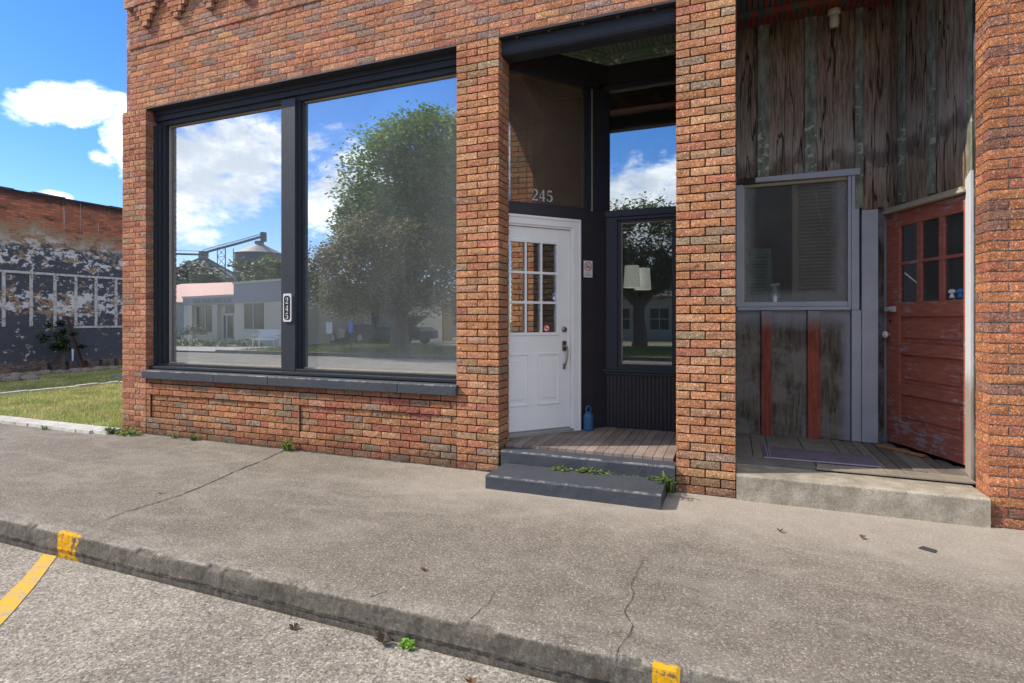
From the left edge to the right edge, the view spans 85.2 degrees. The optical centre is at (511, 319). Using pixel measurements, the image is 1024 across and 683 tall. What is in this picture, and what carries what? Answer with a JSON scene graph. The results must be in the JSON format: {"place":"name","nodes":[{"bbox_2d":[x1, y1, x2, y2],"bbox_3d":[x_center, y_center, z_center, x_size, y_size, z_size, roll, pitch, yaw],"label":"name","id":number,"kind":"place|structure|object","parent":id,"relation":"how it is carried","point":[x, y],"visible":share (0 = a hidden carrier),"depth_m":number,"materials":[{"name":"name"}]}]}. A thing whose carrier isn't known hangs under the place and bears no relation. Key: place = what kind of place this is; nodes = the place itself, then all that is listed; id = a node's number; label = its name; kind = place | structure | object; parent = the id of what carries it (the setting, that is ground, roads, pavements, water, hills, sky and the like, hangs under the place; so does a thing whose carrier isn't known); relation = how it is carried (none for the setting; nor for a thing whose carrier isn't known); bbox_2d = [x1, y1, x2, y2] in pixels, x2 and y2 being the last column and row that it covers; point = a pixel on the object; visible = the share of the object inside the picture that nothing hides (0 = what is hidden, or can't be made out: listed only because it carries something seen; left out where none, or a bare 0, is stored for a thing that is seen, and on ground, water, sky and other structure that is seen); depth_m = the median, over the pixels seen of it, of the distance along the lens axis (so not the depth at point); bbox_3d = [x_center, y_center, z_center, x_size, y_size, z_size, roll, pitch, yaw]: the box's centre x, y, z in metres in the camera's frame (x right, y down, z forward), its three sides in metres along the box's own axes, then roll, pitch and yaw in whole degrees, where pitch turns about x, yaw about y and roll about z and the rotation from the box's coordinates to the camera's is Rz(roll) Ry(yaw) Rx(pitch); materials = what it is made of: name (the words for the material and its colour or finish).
{"place":"outdoors","nodes":[
{"label":"outdoors","id":0,"kind":"place"},
{"bbox_2d":[0,365,123,429],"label":"lawn ground","id":1,"kind":"structure","parent":0,"point":[65,404],"depth_m":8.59,"materials":[{"name":"green plant"}]},
{"bbox_2d":[1,376,19,381],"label":"garden stone","id":2,"kind":"object","parent":1,"relation":"on","point":[10,378],"visible":0.61,"depth_m":11.92,"materials":[{"name":"grey stone"}]},
{"bbox_2d":[7,372,23,376],"bbox_3d":[-11.395,1.308,12.770,0.297,0.185,0.304,0,0,-2],"label":"garden stone","id":3,"kind":"object","parent":1,"relation":"on","point":[16,374],"visible":0.5,"depth_m":12.71,"materials":[{"name":"grey stone"}]},
{"bbox_2d":[20,374,38,379],"bbox_3d":[-10.663,1.300,12.302,0.323,0.180,0.314,0,0,22],"label":"garden stone","id":4,"kind":"object","parent":1,"relation":"on","point":[29,376],"visible":0.61,"depth_m":12.23,"materials":[{"name":"grey stone"}]},
{"bbox_2d":[25,372,38,375],"bbox_3d":[-11.244,1.304,13.033,0.278,0.148,0.254,0,0,22],"label":"garden stone","id":5,"kind":"object","parent":1,"relation":"on","point":[36,373],"visible":0.46,"depth_m":12.99,"materials":[{"name":"grey stone"}]},
{"bbox_2d":[37,370,51,375],"bbox_3d":[-11.208,1.306,13.344,0.307,0.206,0.324,0,0,22],"label":"garden stone","id":6,"kind":"object","parent":1,"relation":"on","point":[44,372],"visible":0.53,"depth_m":13.27,"materials":[{"name":"grey stone"}]},
{"bbox_2d":[47,362,51,370],"bbox_3d":[-11.861,1.240,14.274,0.080,0.270,0.080,0,0,22],"label":"stub post","id":7,"kind":"object","parent":1,"relation":"on","point":[49,365],"visible":0.64,"depth_m":14.25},
{"bbox_2d":[53,370,65,373],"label":"garden stone","id":8,"kind":"object","parent":1,"relation":"on","point":[59,371],"visible":0.6,"depth_m":13.52,"materials":[{"name":"grey stone"}]},
{"bbox_2d":[33,320,87,369],"bbox_3d":[-11.607,0.727,14.265,0.832,1.436,0.988,0,0,-4],"label":"young tree","id":9,"kind":"object","parent":1,"relation":"on","point":[64,341],"visible":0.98,"depth_m":14.18,"materials":[{"name":"green plant"}]},
{"bbox_2d":[0,186,122,373],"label":"old brick building","id":10,"kind":"structure","parent":1,"relation":"on","point":[61,258],"depth_m":14.62,"materials":[{"name":"black brick"}]},
{"bbox_2d":[0,381,122,395],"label":"garden edging","id":11,"kind":"object","parent":1,"relation":"on","point":[58,388],"visible":0.16,"depth_m":10.58,"materials":[{"name":"concrete"}]},
{"bbox_2d":[66,368,80,373],"bbox_3d":[-10.908,1.305,13.864,0.291,0.189,0.288,0,0,-13],"label":"garden stone","id":12,"kind":"object","parent":1,"relation":"on","point":[74,370],"visible":0.57,"depth_m":13.79,"materials":[{"name":"grey stone"}]},
{"bbox_2d":[66,316,85,367],"bbox_3d":[-11.582,0.650,14.800,0.492,1.467,0.059,0,0,-10],"label":"leaning post","id":13,"kind":"object","parent":1,"relation":"on","point":[75,341],"visible":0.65,"depth_m":14.78,"materials":[{"name":"brown wood"}]},
{"bbox_2d":[81,367,91,371],"bbox_3d":[-10.877,1.304,14.180,0.312,0.160,0.242,0,0,22],"label":"garden stone","id":14,"kind":"object","parent":1,"relation":"on","point":[85,369],"visible":0.54,"depth_m":14.12,"materials":[{"name":"grey stone"}]},
{"bbox_2d":[92,366,105,370],"bbox_3d":[-10.734,1.310,14.439,0.292,0.200,0.301,0,0,-7],"label":"garden stone","id":15,"kind":"object","parent":1,"relation":"on","point":[97,368],"visible":0.6,"depth_m":14.36,"materials":[{"name":"grey stone"}]},
{"bbox_2d":[106,366,117,370],"bbox_3d":[-10.584,1.306,14.713,0.296,0.143,0.267,0,0,22],"label":"garden stone","id":16,"kind":"object","parent":1,"relation":"on","point":[111,367],"visible":0.61,"depth_m":14.63,"materials":[{"name":"grey stone"}]},
{"bbox_2d":[110,374,122,377],"bbox_3d":[-8.770,1.330,15.278,2.200,0.001,5.300,0,0,22],"label":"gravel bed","id":17,"kind":"object","parent":1,"relation":"on","point":[117,375],"visible":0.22,"depth_m":12.96,"materials":[{"name":"grey gravel"}]},
{"bbox_2d":[114,358,118,365],"bbox_3d":[-11.246,1.240,15.819,0.080,0.270,0.080,0,0,22],"label":"stub post","id":18,"kind":"object","parent":1,"relation":"on","point":[115,361],"visible":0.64,"depth_m":15.79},
{"bbox_2d":[0,0,126,207],"label":"sky","id":19,"kind":"structure","parent":0,"point":[63,63],"materials":[{"name":"blue"}]},
{"bbox_2d":[0,543,555,682],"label":"road","id":20,"kind":"structure","parent":0,"point":[68,621],"depth_m":2.63,"materials":[{"name":"grey asphalt"}]},
{"bbox_2d":[0,554,55,624],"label":"parking line","id":21,"kind":"object","parent":20,"relation":"on","point":[13,598],"visible":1,"depth_m":3.17,"materials":[{"name":"yellow paint"}]},
{"bbox_2d":[289,623,298,628],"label":"dead leaf","id":22,"kind":"object","parent":20,"relation":"on","point":[294,626],"visible":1,"depth_m":2.75,"materials":[{"name":"brown plant"}]},
{"bbox_2d":[372,630,391,644],"bbox_3d":[-0.603,1.502,2.624,0.089,0.045,0.085,0,0,22],"label":"dead leaf","id":23,"kind":"object","parent":20,"relation":"on","point":[381,637],"visible":1,"depth_m":2.64,"materials":[{"name":"brown plant"}]},
{"bbox_2d":[398,638,414,650],"bbox_3d":[-0.487,1.510,2.589,0.096,0.041,0.056,0,0,22],"label":"clover weed","id":24,"kind":"object","parent":20,"relation":"on","point":[405,642],"visible":1,"depth_m":2.58,"materials":[{"name":"green plant"}]},
{"bbox_2d":[465,677,476,682],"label":"dead leaf","id":25,"kind":"object","parent":20,"relation":"on","point":[469,680],"visible":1,"depth_m":2.34,"materials":[{"name":"brown plant"}]},
{"bbox_2d":[0,423,1023,682],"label":"sidewalk","id":26,"kind":"structure","parent":0,"point":[812,595],"depth_m":3.31,"materials":[{"name":"concrete"}]},
{"bbox_2d":[0,415,120,434],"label":"lawn edging","id":27,"kind":"object","parent":26,"relation":"on","point":[66,426],"visible":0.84,"depth_m":7.06,"materials":[{"name":"concrete"}]},
{"bbox_2d":[100,426,116,433],"bbox_3d":[-4.835,1.336,6.690,0.259,0.079,0.208,0,0,22],"label":"grass tuft","id":28,"kind":"object","parent":26,"relation":"on","point":[110,429],"visible":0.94,"depth_m":6.68,"materials":[{"name":"green plant"}]},
{"bbox_2d":[113,428,141,435],"bbox_3d":[-4.585,1.345,6.646,0.435,0.075,0.218,0,0,22],"label":"leafy weed","id":29,"kind":"object","parent":26,"relation":"on","point":[134,432],"visible":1,"depth_m":6.61,"materials":[{"name":"green plant"}]},
{"bbox_2d":[97,450,283,522],"bbox_3d":[-2.544,1.371,4.805,0.104,0.001,2.166,0,0,11],"label":"pavement crack","id":30,"kind":"object","parent":26,"relation":"on","point":[203,485],"visible":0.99,"depth_m":4.65,"materials":[{"name":"black concrete"}]},
{"bbox_2d":[188,434,198,440],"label":"grass tuft","id":31,"kind":"object","parent":26,"relation":"on","point":[193,438],"visible":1,"depth_m":6.31,"materials":[{"name":"green plant"}]},
{"bbox_2d":[277,440,295,450],"bbox_3d":[-2.346,1.321,5.825,0.242,0.109,0.219,0,0,22],"label":"grass tuft","id":32,"kind":"object","parent":26,"relation":"on","point":[287,446],"visible":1,"depth_m":5.81,"materials":[{"name":"green plant"}]},
{"bbox_2d":[129,431,490,471],"bbox_3d":[-2.406,1.371,5.893,4.970,0.001,0.044,0,0,22],"label":"pavement crack","id":33,"kind":"object","parent":26,"relation":"on","point":[333,454],"visible":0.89,"depth_m":5.65,"materials":[{"name":"black concrete"}]},
{"bbox_2d":[122,0,735,509],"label":"brick storefront","id":34,"kind":"object","parent":26,"relation":"on","point":[420,210],"visible":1,"depth_m":5.76,"materials":[{"name":"brick"}]},
{"bbox_2d":[283,294,291,321],"bbox_3d":[-2.425,-0.125,6.013,0.112,0.304,0.019,0,0,22],"label":"number plaque","id":35,"kind":"object","parent":34,"relation":"attached to","point":[287,307],"visible":1,"depth_m":6.00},
{"bbox_2d":[149,51,457,382],"bbox_3d":[-2.411,-0.975,6.068,4.200,3.136,0.220,0,0,22],"label":"display window","id":36,"kind":"structure","parent":34,"relation":"in","point":[337,194],"depth_m":6.00,"materials":[{"name":"clear glass"}]},
{"bbox_2d":[508,213,580,437],"bbox_3d":[0.200,0.064,5.534,1.095,2.178,0.141,0,0,-26],"label":"white door","id":37,"kind":"structure","parent":34,"relation":"in","point":[544,372],"depth_m":5.61,"materials":[{"name":"paint"}]},
{"bbox_2d":[509,63,608,212],"bbox_3d":[0.360,-1.805,5.623,1.480,1.360,0.062,0,0,-26],"label":"transom window","id":38,"kind":"structure","parent":34,"relation":"in","point":[595,102],"depth_m":5.84,"materials":[{"name":"black paint"}]},
{"bbox_2d":[550,466,572,471],"bbox_3d":[0.410,1.254,4.676,0.198,0.051,0.109,0,0,22],"label":"clover weed","id":39,"kind":"object","parent":34,"relation":"on","point":[563,469],"visible":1,"depth_m":4.68,"materials":[{"name":"green plant"}]},
{"bbox_2d":[584,261,591,277],"bbox_3d":[0.793,-0.523,5.796,0.110,0.173,0.006,0,0,-26],"label":"no smoking sign","id":40,"kind":"object","parent":34,"relation":"attached to","point":[587,268],"visible":1,"depth_m":5.79,"materials":[{"name":"white plastic"}]},
{"bbox_2d":[583,405,593,430],"bbox_3d":[0.787,1.014,5.729,0.104,0.259,0.104,0,0,22],"label":"water bottle","id":41,"kind":"object","parent":34,"relation":"on","point":[588,420],"visible":1,"depth_m":5.69,"materials":[{"name":"blue plastic"}]},
{"bbox_2d":[575,467,603,474],"bbox_3d":[0.643,1.249,4.599,0.252,0.064,0.130,0,0,22],"label":"clover weed","id":42,"kind":"object","parent":34,"relation":"on","point":[585,470],"visible":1,"depth_m":4.61,"materials":[{"name":"green plant"}]},
{"bbox_2d":[602,75,676,217],"bbox_3d":[1.376,-1.782,5.797,0.887,1.405,0.090,0,0,22],"label":"upper porch window","id":43,"kind":"structure","parent":34,"relation":"in","point":[667,80],"depth_m":5.78,"materials":[{"name":"black paint"}]},
{"bbox_2d":[603,213,677,376],"bbox_3d":[1.362,-0.248,5.790,0.907,1.657,0.115,0,0,22],"label":"lower porch window","id":44,"kind":"structure","parent":34,"relation":"in","point":[614,226],"depth_m":5.87,"materials":[{"name":"black paint"}]},
{"bbox_2d":[623,245,671,289],"bbox_3d":[1.852,0.168,6.412,1.472,2.014,0.317,0,0,-31],"label":"arc floor lamp","id":45,"kind":"object","parent":34,"relation":"on","point":[636,277],"visible":0.66,"depth_m":6.09,"materials":[{"name":"white fabric"}]},
{"bbox_2d":[646,476,661,480],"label":"clover weed","id":46,"kind":"object","parent":34,"relation":"on","point":[651,478],"visible":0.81,"depth_m":4.40,"materials":[{"name":"green plant"}]},
{"bbox_2d":[617,555,650,651],"bbox_3d":[0.616,1.371,2.786,0.068,0.001,1.052,0,0,21],"label":"pavement crack","id":47,"kind":"object","parent":26,"relation":"on","point":[625,613],"visible":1,"depth_m":2.58,"materials":[{"name":"black concrete"}]},
{"bbox_2d":[651,471,678,493],"bbox_3d":[1.170,1.273,4.303,0.269,0.144,0.311,0,0,-26],"label":"grass tuft","id":48,"kind":"object","parent":26,"relation":"on","point":[669,487],"visible":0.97,"depth_m":4.29,"materials":[{"name":"green plant"}]},
{"bbox_2d":[734,0,990,527],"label":"wooden storefront","id":49,"kind":"object","parent":26,"relation":"on","point":[871,104],"visible":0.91,"depth_m":5.18,"materials":[{"name":"weathered wood"},{"name":"red paint"},{"name":"grey green paint"}]},
{"bbox_2d":[746,248,771,316],"bbox_3d":[2.535,-0.275,5.745,0.260,0.900,0.030,0,0,22],"label":"louvred shutter","id":50,"kind":"object","parent":49,"relation":"attached to","point":[768,272],"visible":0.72,"depth_m":5.74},
{"bbox_2d":[770,283,779,301],"bbox_3d":[2.642,-0.261,5.591,0.089,0.210,0.086,0,0,22],"label":"spray bottle","id":51,"kind":"object","parent":49,"relation":"on","point":[774,296],"visible":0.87,"depth_m":5.57,"materials":[{"name":"white plastic"}]},
{"bbox_2d":[737,168,859,309],"bbox_3d":[2.779,-0.758,5.465,1.090,1.334,0.090,0,0,22],"label":"dusty window","id":52,"kind":"structure","parent":49,"relation":"in","point":[852,303],"depth_m":5.38,"materials":[{"name":"grey paint"}]},
{"bbox_2d":[792,177,842,301],"bbox_3d":[3.010,-0.675,5.491,0.440,1.700,0.030,0,0,22],"label":"louvred shutter","id":53,"kind":"object","parent":49,"relation":"attached to","point":[838,277],"visible":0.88,"depth_m":5.49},
{"bbox_2d":[763,446,880,466],"bbox_3d":[2.567,1.145,4.682,0.835,0.013,0.442,0,0,22],"label":"door mat","id":54,"kind":"object","parent":49,"relation":"on","point":[816,456],"depth_m":4.64,"materials":[{"name":"grey rubber"}]},
{"bbox_2d":[815,186,840,233],"bbox_3d":[3.065,-1.061,5.394,0.221,0.468,0.007,0,0,22],"label":"hanging cord","id":55,"kind":"object","parent":49,"relation":"hanging from","point":[836,213],"visible":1,"depth_m":5.39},
{"bbox_2d":[876,444,925,456],"bbox_3d":[3.380,1.143,4.846,0.042,0.019,0.421,0,0,-19],"label":"wooden stick","id":56,"kind":"object","parent":49,"relation":"on","point":[902,450],"visible":1,"depth_m":4.82,"materials":[{"name":"orange wood"}]},
{"bbox_2d":[882,194,964,464],"bbox_3d":[3.484,0.080,4.781,0.128,2.100,0.983,0,0,0],"label":"red door","id":57,"kind":"structure","parent":49,"relation":"in","point":[925,333],"depth_m":4.71,"materials":[{"name":"paint"}]},
{"bbox_2d":[919,546,936,552],"bbox_3d":[2.479,1.370,3.318,0.045,0.008,0.081,0,0,-39],"label":"slate chip","id":58,"kind":"object","parent":26,"relation":"on","point":[928,549],"visible":1,"depth_m":3.31,"materials":[{"name":"grey stone"}]},
{"bbox_2d":[975,0,1023,529],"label":"brick building","id":59,"kind":"structure","parent":26,"relation":"on","point":[999,211],"depth_m":3.67,"materials":[{"name":"brown brick"}]},
{"label":"ground","id":60,"kind":"structure","parent":0,"visible":0},
{"bbox_2d":[0,511,792,682],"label":"kerb","id":61,"kind":"structure","parent":60,"relation":"on","point":[554,656],"depth_m":2.69,"materials":[{"name":"concrete"}]}
]}

